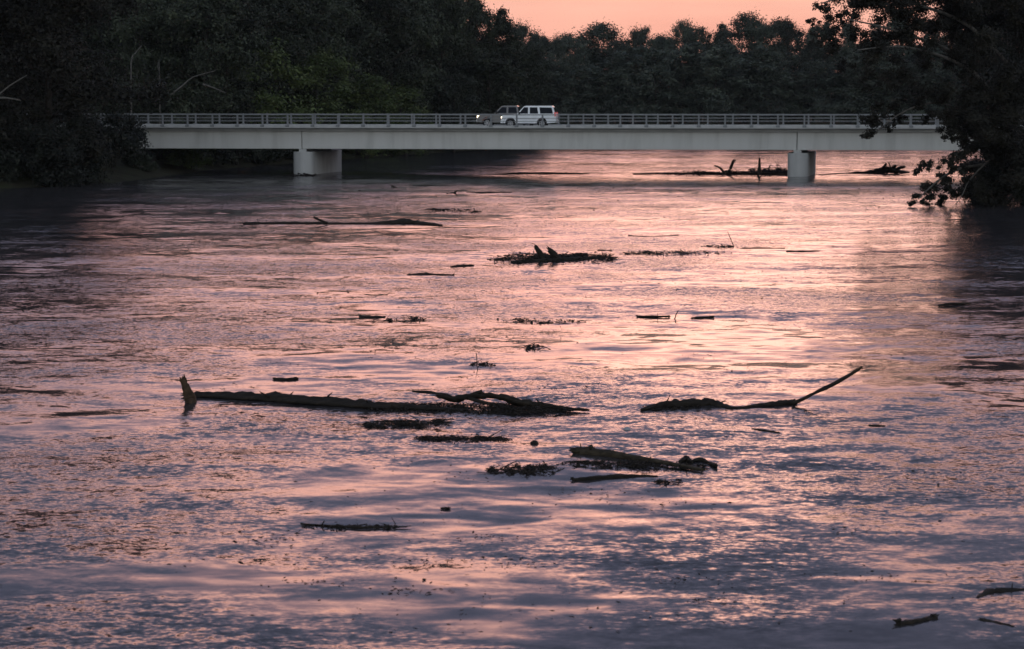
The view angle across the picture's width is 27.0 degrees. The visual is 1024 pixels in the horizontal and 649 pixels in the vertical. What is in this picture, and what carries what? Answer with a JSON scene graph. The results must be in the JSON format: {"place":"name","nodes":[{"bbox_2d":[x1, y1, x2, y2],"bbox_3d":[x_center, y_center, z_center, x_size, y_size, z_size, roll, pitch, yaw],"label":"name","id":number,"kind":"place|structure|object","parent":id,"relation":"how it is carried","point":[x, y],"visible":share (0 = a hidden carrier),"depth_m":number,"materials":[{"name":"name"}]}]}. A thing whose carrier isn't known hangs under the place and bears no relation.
{"place":"outdoors","nodes":[
{"label":"outdoors","id":0,"kind":"place"},
{"bbox_2d":[60,0,948,56],"label":"sky","id":1,"kind":"structure","parent":0,"point":[552,16],"materials":[{"name":"pink"}]},
{"bbox_2d":[0,104,1022,199],"bbox_3d":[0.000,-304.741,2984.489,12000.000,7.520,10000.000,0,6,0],"label":"ground","id":2,"kind":"structure","parent":0,"point":[124,172],"depth_m":204.77,"materials":[{"name":"soil"}]},
{"bbox_2d":[0,104,51,182],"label":"waterside bush","id":3,"kind":"object","parent":2,"relation":"on","point":[8,159],"visible":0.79,"depth_m":164.09,"materials":[{"name":"green plant"}]},
{"bbox_2d":[0,0,63,148],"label":"leafy tree","id":4,"kind":"object","parent":2,"relation":"on","point":[4,4],"visible":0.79,"depth_m":162.76,"materials":[{"name":"green plant"}]},
{"bbox_2d":[1,1,89,127],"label":"leafy tree","id":5,"kind":"object","parent":2,"relation":"on","point":[33,6],"visible":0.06,"depth_m":179.07,"materials":[{"name":"green plant"}]},
{"bbox_2d":[0,117,94,186],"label":"waterside bush","id":6,"kind":"object","parent":2,"relation":"on","point":[62,153],"visible":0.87,"depth_m":164.73,"materials":[{"name":"green plant"}]},
{"bbox_2d":[51,108,117,183],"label":"waterside bush","id":7,"kind":"object","parent":2,"relation":"on","point":[96,169],"visible":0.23,"depth_m":171.47,"materials":[{"name":"green plant"}]},
{"bbox_2d":[0,0,183,178],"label":"leafy tree","id":8,"kind":"object","parent":2,"relation":"on","point":[59,51],"visible":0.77,"depth_m":167.83,"materials":[{"name":"green plant"}]},
{"bbox_2d":[63,107,152,167],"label":"waterside bush","id":9,"kind":"object","parent":2,"relation":"on","point":[130,132],"visible":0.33,"depth_m":183.06,"materials":[{"name":"green plant"}]},
{"bbox_2d":[75,0,144,86],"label":"leafy tree","id":10,"kind":"object","parent":2,"relation":"on","point":[105,46],"visible":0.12,"depth_m":223.73,"materials":[{"name":"green plant"}]},
{"bbox_2d":[74,0,198,120],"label":"leafy tree","id":11,"kind":"object","parent":2,"relation":"on","point":[119,28],"visible":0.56,"depth_m":214.22,"materials":[{"name":"green plant"}]},
{"bbox_2d":[131,155,160,170],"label":"waterside bush","id":12,"kind":"object","parent":2,"relation":"on","point":[144,161],"visible":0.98,"depth_m":188.15,"materials":[{"name":"green plant"}]},
{"bbox_2d":[122,93,185,151],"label":"undergrowth bush","id":13,"kind":"object","parent":2,"relation":"on","point":[153,120],"visible":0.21,"depth_m":209.49,"materials":[{"name":"green plant"}]},
{"bbox_2d":[101,0,211,110],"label":"leafy tree","id":14,"kind":"object","parent":2,"relation":"on","point":[152,44],"visible":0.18,"depth_m":218.58,"materials":[{"name":"green plant"}]},
{"bbox_2d":[145,92,222,152],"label":"undergrowth bush","id":15,"kind":"object","parent":2,"relation":"on","point":[185,107],"visible":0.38,"depth_m":210.17,"materials":[{"name":"green plant"}]},
{"bbox_2d":[151,47,220,120],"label":"leafy tree","id":16,"kind":"object","parent":2,"relation":"on","point":[185,62],"visible":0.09,"depth_m":219.81,"materials":[{"name":"green plant"}]},
{"bbox_2d":[124,0,279,123],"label":"leafy tree","id":17,"kind":"object","parent":2,"relation":"on","point":[195,19],"visible":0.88,"depth_m":212.29,"materials":[{"name":"green plant"}]},
{"bbox_2d":[191,119,246,166],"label":"waterside bush","id":18,"kind":"object","parent":2,"relation":"on","point":[221,155],"visible":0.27,"depth_m":208.72,"materials":[{"name":"green plant"}]},
{"bbox_2d":[168,0,276,123],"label":"leafy tree","id":19,"kind":"object","parent":2,"relation":"on","point":[248,28],"visible":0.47,"depth_m":215.84,"materials":[{"name":"green plant"}]},
{"bbox_2d":[189,0,284,113],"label":"leafy tree","id":20,"kind":"object","parent":2,"relation":"on","point":[258,13],"visible":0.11,"depth_m":220.50,"materials":[{"name":"green plant"}]},
{"bbox_2d":[196,0,325,118],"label":"leafy tree","id":21,"kind":"object","parent":2,"relation":"on","point":[282,20],"visible":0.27,"depth_m":227.07,"materials":[{"name":"green plant"}]},
{"bbox_2d":[241,118,291,163],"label":"waterside bush","id":22,"kind":"object","parent":2,"relation":"on","point":[262,156],"visible":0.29,"depth_m":219.22,"materials":[{"name":"green plant"}]},
{"bbox_2d":[216,37,336,160],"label":"leafy tree","id":23,"kind":"object","parent":2,"relation":"on","point":[273,102],"visible":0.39,"depth_m":223.69,"materials":[{"name":"green plant"}]},
{"bbox_2d":[252,0,313,101],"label":"leafy tree","id":24,"kind":"object","parent":2,"relation":"on","point":[273,33],"visible":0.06,"depth_m":232.42,"materials":[{"name":"green plant"}]},
{"bbox_2d":[265,0,346,122],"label":"leafy tree","id":25,"kind":"object","parent":2,"relation":"on","point":[305,9],"visible":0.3,"depth_m":234.42,"materials":[{"name":"green plant"}]},
{"bbox_2d":[270,0,378,123],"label":"leafy tree","id":26,"kind":"object","parent":2,"relation":"on","point":[348,10],"visible":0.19,"depth_m":242.16,"materials":[{"name":"green plant"}]},
{"bbox_2d":[276,47,376,150],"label":"leafy tree","id":27,"kind":"object","parent":2,"relation":"on","point":[340,65],"visible":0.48,"depth_m":233.29,"materials":[{"name":"green plant"}]},
{"bbox_2d":[295,1,360,123],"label":"leafy tree","id":28,"kind":"object","parent":2,"relation":"on","point":[352,52],"visible":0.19,"depth_m":245.01,"materials":[{"name":"green plant"}]},
{"bbox_2d":[288,0,389,123],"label":"leafy tree","id":29,"kind":"object","parent":2,"relation":"on","point":[371,34],"visible":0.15,"depth_m":251.83,"materials":[{"name":"green plant"}]},
{"bbox_2d":[320,0,408,112],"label":"leafy tree","id":30,"kind":"object","parent":2,"relation":"on","point":[352,35],"visible":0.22,"depth_m":256.32,"materials":[{"name":"green plant"}]},
{"bbox_2d":[326,72,411,157],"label":"leafy tree","id":31,"kind":"object","parent":2,"relation":"on","point":[379,86],"visible":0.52,"depth_m":248.59,"materials":[{"name":"green plant"}]},
{"bbox_2d":[349,0,424,118],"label":"leafy tree","id":32,"kind":"object","parent":2,"relation":"on","point":[405,41],"visible":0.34,"depth_m":260.52,"materials":[{"name":"green plant"}]},
{"bbox_2d":[350,0,440,123],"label":"leafy tree","id":33,"kind":"object","parent":2,"relation":"on","point":[424,78],"visible":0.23,"depth_m":264.41,"materials":[{"name":"green plant"}]},
{"bbox_2d":[376,82,437,155],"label":"leafy tree","id":34,"kind":"object","parent":2,"relation":"on","point":[412,93],"visible":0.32,"depth_m":260.09,"materials":[{"name":"green plant"}]},
{"bbox_2d":[384,0,464,123],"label":"leafy tree","id":35,"kind":"object","parent":2,"relation":"on","point":[432,39],"visible":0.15,"depth_m":276.72,"materials":[{"name":"green plant"}]},
{"bbox_2d":[416,0,474,100],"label":"leafy tree","id":36,"kind":"object","parent":2,"relation":"on","point":[447,60],"visible":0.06,"depth_m":290.59,"materials":[{"name":"green plant"}]},
{"bbox_2d":[415,0,490,116],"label":"leafy tree","id":37,"kind":"object","parent":2,"relation":"on","point":[456,9],"visible":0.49,"depth_m":281.58,"materials":[{"name":"green plant"}]},
{"bbox_2d":[427,70,488,151],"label":"leafy tree","id":38,"kind":"object","parent":2,"relation":"on","point":[449,86],"visible":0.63,"depth_m":277.36,"materials":[{"name":"green plant"}]},
{"bbox_2d":[459,0,506,115],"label":"leafy tree","id":39,"kind":"object","parent":2,"relation":"on","point":[478,5],"visible":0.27,"depth_m":299.12,"materials":[{"name":"green plant"}]},
{"bbox_2d":[455,45,534,149],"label":"leafy tree","id":40,"kind":"object","parent":2,"relation":"on","point":[494,64],"visible":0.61,"depth_m":289.10,"materials":[{"name":"green plant"}]},
{"bbox_2d":[483,5,532,112],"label":"leafy tree","id":41,"kind":"object","parent":2,"relation":"on","point":[512,46],"visible":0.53,"depth_m":301.79,"materials":[{"name":"green plant"}]},
{"bbox_2d":[501,33,537,109],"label":"leafy tree","id":42,"kind":"object","parent":2,"relation":"on","point":[524,98],"visible":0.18,"depth_m":315.21,"materials":[{"name":"green plant"}]},
{"bbox_2d":[500,17,546,58],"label":"leafy tree","id":43,"kind":"object","parent":2,"relation":"on","point":[523,31],"visible":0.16,"depth_m":401.05,"materials":[{"name":"green plant"}]},
{"bbox_2d":[26,113,1023,176],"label":"road bridge","id":44,"kind":"structure","parent":2,"relation":"on","point":[324,144],"depth_m":190.03,"materials":[{"name":"concrete"}]},
{"bbox_2d":[476,106,533,125],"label":"pickup truck","id":45,"kind":"object","parent":44,"relation":"on","point":[508,110],"visible":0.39,"depth_m":194.91,"materials":[{"name":"grey paint"}]},
{"bbox_2d":[500,105,558,125],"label":"estate car","id":46,"kind":"object","parent":44,"relation":"on","point":[528,109],"visible":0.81,"depth_m":190.99,"materials":[{"name":"white paint"}]},
{"bbox_2d":[520,53,566,113],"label":"leafy tree","id":47,"kind":"object","parent":2,"relation":"on","point":[554,75],"visible":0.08,"depth_m":391.66,"materials":[{"name":"green plant"}]},
{"bbox_2d":[518,38,569,107],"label":"leafy tree","id":48,"kind":"object","parent":2,"relation":"on","point":[534,53],"visible":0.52,"depth_m":319.33,"materials":[{"name":"green plant"}]},
{"bbox_2d":[551,97,584,123],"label":"waterside bush","id":49,"kind":"object","parent":2,"relation":"on","point":[567,107],"visible":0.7,"depth_m":386.98,"materials":[{"name":"green plant"}]},
{"bbox_2d":[545,33,594,112],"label":"leafy tree","id":50,"kind":"object","parent":2,"relation":"on","point":[564,45],"visible":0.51,"depth_m":398.70,"materials":[{"name":"green plant"}]},
{"bbox_2d":[575,98,604,122],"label":"waterside bush","id":51,"kind":"object","parent":2,"relation":"on","point":[591,110],"visible":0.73,"depth_m":388.79,"materials":[{"name":"green plant"}]},
{"bbox_2d":[569,17,632,119],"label":"leafy tree","id":52,"kind":"object","parent":2,"relation":"on","point":[597,32],"visible":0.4,"depth_m":412.38,"materials":[{"name":"green plant"}]},
{"bbox_2d":[580,59,637,116],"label":"leafy tree","id":53,"kind":"object","parent":2,"relation":"on","point":[607,65],"visible":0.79,"depth_m":392.25,"materials":[{"name":"green plant"}]},
{"bbox_2d":[599,96,631,123],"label":"waterside bush","id":54,"kind":"object","parent":2,"relation":"on","point":[611,105],"visible":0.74,"depth_m":387.78,"materials":[{"name":"green plant"}]},
{"bbox_2d":[593,50,654,122],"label":"leafy tree","id":55,"kind":"object","parent":2,"relation":"on","point":[622,56],"visible":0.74,"depth_m":391.88,"materials":[{"name":"green plant"}]},
{"bbox_2d":[625,22,651,106],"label":"leafy tree","id":56,"kind":"object","parent":2,"relation":"on","point":[636,36],"visible":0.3,"depth_m":414.81,"materials":[{"name":"green plant"}]},
{"bbox_2d":[624,97,661,123],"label":"waterside bush","id":57,"kind":"object","parent":2,"relation":"on","point":[633,109],"visible":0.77,"depth_m":387.42,"materials":[{"name":"green plant"}]},
{"bbox_2d":[620,45,689,123],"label":"leafy tree","id":58,"kind":"object","parent":2,"relation":"on","point":[657,71],"visible":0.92,"depth_m":389.35,"materials":[{"name":"green plant"}]},
{"bbox_2d":[639,33,675,122],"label":"leafy tree","id":59,"kind":"object","parent":2,"relation":"on","point":[656,41],"visible":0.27,"depth_m":410.13,"materials":[{"name":"green plant"}]},
{"bbox_2d":[657,99,683,123],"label":"waterside bush","id":60,"kind":"object","parent":2,"relation":"on","point":[676,109],"visible":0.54,"depth_m":390.90,"materials":[{"name":"green plant"}]},
{"bbox_2d":[658,17,699,122],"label":"leafy tree","id":61,"kind":"object","parent":2,"relation":"on","point":[682,28],"visible":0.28,"depth_m":404.74,"materials":[{"name":"green plant"}]},
{"bbox_2d":[656,41,724,122],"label":"leafy tree","id":62,"kind":"object","parent":2,"relation":"on","point":[685,52],"visible":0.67,"depth_m":392.38,"materials":[{"name":"green plant"}]},
{"bbox_2d":[675,96,709,122],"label":"waterside bush","id":63,"kind":"object","parent":2,"relation":"on","point":[691,109],"visible":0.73,"depth_m":390.88,"materials":[{"name":"green plant"}]},
{"bbox_2d":[679,21,725,122],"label":"leafy tree","id":64,"kind":"object","parent":2,"relation":"on","point":[700,34],"visible":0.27,"depth_m":402.24,"materials":[{"name":"green plant"}]},
{"bbox_2d":[678,43,761,122],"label":"leafy tree","id":65,"kind":"object","parent":2,"relation":"on","point":[711,70],"visible":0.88,"depth_m":387.56,"materials":[{"name":"green plant"}]},
{"bbox_2d":[702,96,741,123],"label":"waterside bush","id":66,"kind":"object","parent":2,"relation":"on","point":[724,107],"visible":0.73,"depth_m":385.50,"materials":[{"name":"green plant"}]},
{"bbox_2d":[730,98,760,123],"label":"waterside bush","id":67,"kind":"object","parent":2,"relation":"on","point":[743,109],"visible":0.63,"depth_m":389.71,"materials":[{"name":"green plant"}]},
{"bbox_2d":[712,9,780,122],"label":"leafy tree","id":68,"kind":"object","parent":2,"relation":"on","point":[740,20],"visible":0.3,"depth_m":404.75,"materials":[{"name":"green plant"}]},
{"bbox_2d":[725,49,776,122],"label":"leafy tree","id":69,"kind":"object","parent":2,"relation":"on","point":[758,85],"visible":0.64,"depth_m":391.97,"materials":[{"name":"green plant"}]},
{"bbox_2d":[726,44,788,122],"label":"leafy tree","id":70,"kind":"object","parent":2,"relation":"on","point":[762,52],"visible":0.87,"depth_m":391.79,"materials":[{"name":"green plant"}]},
{"bbox_2d":[735,15,800,120],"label":"leafy tree","id":71,"kind":"object","parent":2,"relation":"on","point":[766,32],"visible":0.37,"depth_m":400.66,"materials":[{"name":"green plant"}]},
{"bbox_2d":[754,100,788,123],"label":"waterside bush","id":72,"kind":"object","parent":2,"relation":"on","point":[773,107],"visible":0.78,"depth_m":387.73,"materials":[{"name":"green plant"}]},
{"bbox_2d":[744,55,804,116],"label":"leafy tree","id":73,"kind":"object","parent":2,"relation":"on","point":[786,81],"visible":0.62,"depth_m":392.86,"materials":[{"name":"green plant"}]},
{"bbox_2d":[761,16,812,122],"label":"leafy tree","id":74,"kind":"object","parent":2,"relation":"on","point":[788,31],"visible":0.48,"depth_m":403.27,"materials":[{"name":"green plant"}]},
{"bbox_2d":[775,97,807,123],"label":"waterside bush","id":75,"kind":"object","parent":2,"relation":"on","point":[789,104],"visible":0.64,"depth_m":392.68,"materials":[{"name":"green plant"}]},
{"bbox_2d":[795,24,824,119],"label":"leafy tree","id":76,"kind":"object","parent":2,"relation":"on","point":[809,37],"visible":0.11,"depth_m":412.75,"materials":[{"name":"green plant"}]},
{"bbox_2d":[804,96,840,122],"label":"waterside bush","id":77,"kind":"object","parent":2,"relation":"on","point":[822,107],"visible":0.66,"depth_m":386.19,"materials":[{"name":"green plant"}]},
{"bbox_2d":[807,18,843,122],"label":"leafy tree","id":78,"kind":"object","parent":2,"relation":"on","point":[821,54],"visible":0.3,"depth_m":401.90,"materials":[{"name":"green plant"}]},
{"bbox_2d":[831,100,857,123],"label":"waterside bush","id":79,"kind":"object","parent":2,"relation":"on","point":[841,109],"visible":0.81,"depth_m":387.91,"materials":[{"name":"green plant"}]},
{"bbox_2d":[833,17,858,88],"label":"leafy tree","id":80,"kind":"object","parent":2,"relation":"on","point":[847,47],"visible":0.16,"depth_m":403.26,"materials":[{"name":"green plant"}]},
{"bbox_2d":[826,51,888,123],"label":"leafy tree","id":81,"kind":"object","parent":2,"relation":"on","point":[840,92],"visible":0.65,"depth_m":388.51,"materials":[{"name":"green plant"}]},
{"bbox_2d":[870,14,922,109],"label":"leafy tree","id":82,"kind":"object","parent":2,"relation":"on","point":[904,50],"visible":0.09,"depth_m":406.98,"materials":[{"name":"green plant"}]},
{"bbox_2d":[805,0,1023,206],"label":"overhanging tree","id":83,"kind":"object","parent":2,"relation":"on","point":[980,20],"visible":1,"depth_m":132.35,"materials":[{"name":"green plant"}]},
{"bbox_2d":[899,54,943,122],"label":"leafy tree","id":84,"kind":"object","parent":2,"relation":"on","point":[913,61],"visible":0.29,"depth_m":391.89,"materials":[{"name":"green plant"}]},
{"bbox_2d":[926,10,1023,161],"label":"leafy tree","id":85,"kind":"object","parent":2,"relation":"on","point":[1003,47],"visible":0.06,"depth_m":165.74,"materials":[{"name":"green plant"}]},
{"bbox_2d":[948,0,1023,192],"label":"leafy tree","id":86,"kind":"object","parent":2,"relation":"on","point":[985,77],"visible":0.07,"depth_m":151.09,"materials":[{"name":"green plant"}]},
{"bbox_2d":[955,153,1016,204],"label":"waterside bush","id":87,"kind":"object","parent":2,"relation":"on","point":[973,200],"visible":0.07,"depth_m":138.21,"materials":[{"name":"green plant"}]},
{"bbox_2d":[0,149,1023,648],"bbox_3d":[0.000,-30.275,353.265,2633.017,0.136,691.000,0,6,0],"label":"river water","id":88,"kind":"structure","parent":0,"point":[124,475],"depth_m":45.52,"materials":[{"name":"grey liquid"}]},
{"bbox_2d":[179,374,468,410],"bbox_3d":[-4.106,1.569,46.145,6.732,0.942,1.163,1,6,12],"label":"floating log","id":89,"kind":"object","parent":88,"relation":"on","point":[189,395],"visible":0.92,"depth_m":46.15,"materials":[{"name":"brown wood"}]},
{"bbox_2d":[242,216,441,225],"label":"log","id":90,"kind":"object","parent":88,"relation":"on","point":[404,221],"visible":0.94,"depth_m":114.28,"materials":[{"name":"brown wood"}]},
{"bbox_2d":[301,517,408,529],"bbox_3d":[-2.402,3.098,32.890,1.713,0.181,0.618,0,6,0],"label":"debris mat","id":91,"kind":"object","parent":88,"relation":"on","point":[385,526],"visible":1,"depth_m":32.80,"materials":[{"name":"brown plant"}]},
{"bbox_2d":[357,415,453,429],"bbox_3d":[-2.160,2.020,43.233,1.947,0.307,1.380,0,6,0],"label":"debris mat","id":92,"kind":"object","parent":88,"relation":"on","point":[406,423],"visible":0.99,"depth_m":43.21,"materials":[{"name":"brown plant"}]},
{"bbox_2d":[413,429,509,443],"bbox_3d":[-0.964,2.205,41.295,1.963,0.317,1.350,0,6,0],"label":"debris mat","id":93,"kind":"object","parent":88,"relation":"on","point":[477,438],"visible":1,"depth_m":41.25,"materials":[{"name":"brown plant"}]},
{"bbox_2d":[364,400,574,416],"bbox_3d":[-0.903,1.794,45.442,4.599,0.343,2.461,0,6,0],"label":"debris mat","id":94,"kind":"object","parent":88,"relation":"on","point":[494,409],"visible":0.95,"depth_m":45.12,"materials":[{"name":"brown plant"}]},
{"bbox_2d":[412,389,589,410],"bbox_3d":[-0.364,1.633,45.699,4.134,0.465,0.809,2,6,20],"label":"curved branch","id":95,"kind":"object","parent":94,"relation":"on","point":[476,396],"visible":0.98,"depth_m":45.65,"materials":[{"name":"brown wood"}]},
{"bbox_2d":[1,184,1012,631],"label":"floating leaves","id":96,"kind":"object","parent":88,"relation":"on","point":[509,436],"visible":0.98,"depth_m":35.77,"materials":[{"name":"brown plant"}]},
{"bbox_2d":[477,461,563,477],"bbox_3d":[0.164,2.572,37.892,1.546,0.248,1.664,0,6,0],"label":"debris mat","id":97,"kind":"object","parent":88,"relation":"on","point":[528,470],"visible":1,"depth_m":37.71,"materials":[{"name":"brown plant"}]},
{"bbox_2d":[487,250,622,266],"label":"debris raft","id":98,"kind":"object","parent":88,"relation":"on","point":[535,256],"visible":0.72,"depth_m":88.36,"materials":[{"name":"brown plant"}]},
{"bbox_2d":[570,473,657,480],"bbox_3d":[1.765,2.643,37.122,1.602,0.134,0.157,-2,6,-15],"label":"thin log","id":99,"kind":"object","parent":88,"relation":"on","point":[609,476],"visible":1,"depth_m":37.07,"materials":[{"name":"brown wood"}]},
{"bbox_2d":[556,456,708,469],"bbox_3d":[2.296,2.523,38.352,3.120,0.336,1.064,1,6,7],"label":"debris mat","id":100,"kind":"object","parent":88,"relation":"on","point":[640,464],"visible":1,"depth_m":38.29,"materials":[{"name":"brown plant"}]},
{"bbox_2d":[568,444,704,471],"bbox_3d":[2.316,2.395,38.788,3.015,0.312,0.451,4,7,35],"label":"drift log","id":101,"kind":"object","parent":88,"relation":"on","point":[591,449],"visible":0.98,"depth_m":39.15,"materials":[{"name":"brown wood"}]},
{"bbox_2d":[655,167,787,175],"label":"drift line","id":102,"kind":"object","parent":88,"relation":"on","point":[733,172],"visible":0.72,"depth_m":192.71,"materials":[{"name":"brown plant"}]},
{"bbox_2d":[640,366,863,410],"bbox_3d":[5.106,1.388,45.700,4.864,0.999,0.766,-1,6,-5],"label":"drift branch","id":103,"kind":"object","parent":88,"relation":"in","point":[691,402],"visible":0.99,"depth_m":45.71,"materials":[{"name":"brown wood"}]},
{"bbox_2d":[819,162,909,174],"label":"drift snag","id":104,"kind":"object","parent":88,"relation":"in","point":[886,169],"visible":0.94,"depth_m":195.06,"materials":[{"name":"brown wood"}]},
{"bbox_2d":[892,613,939,625],"bbox_3d":[5.073,3.718,26.764,0.839,0.143,0.140,-5,7,-37],"label":"drift log","id":105,"kind":"object","parent":88,"relation":"on","point":[899,621],"visible":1,"depth_m":26.69,"materials":[{"name":"brown wood"}]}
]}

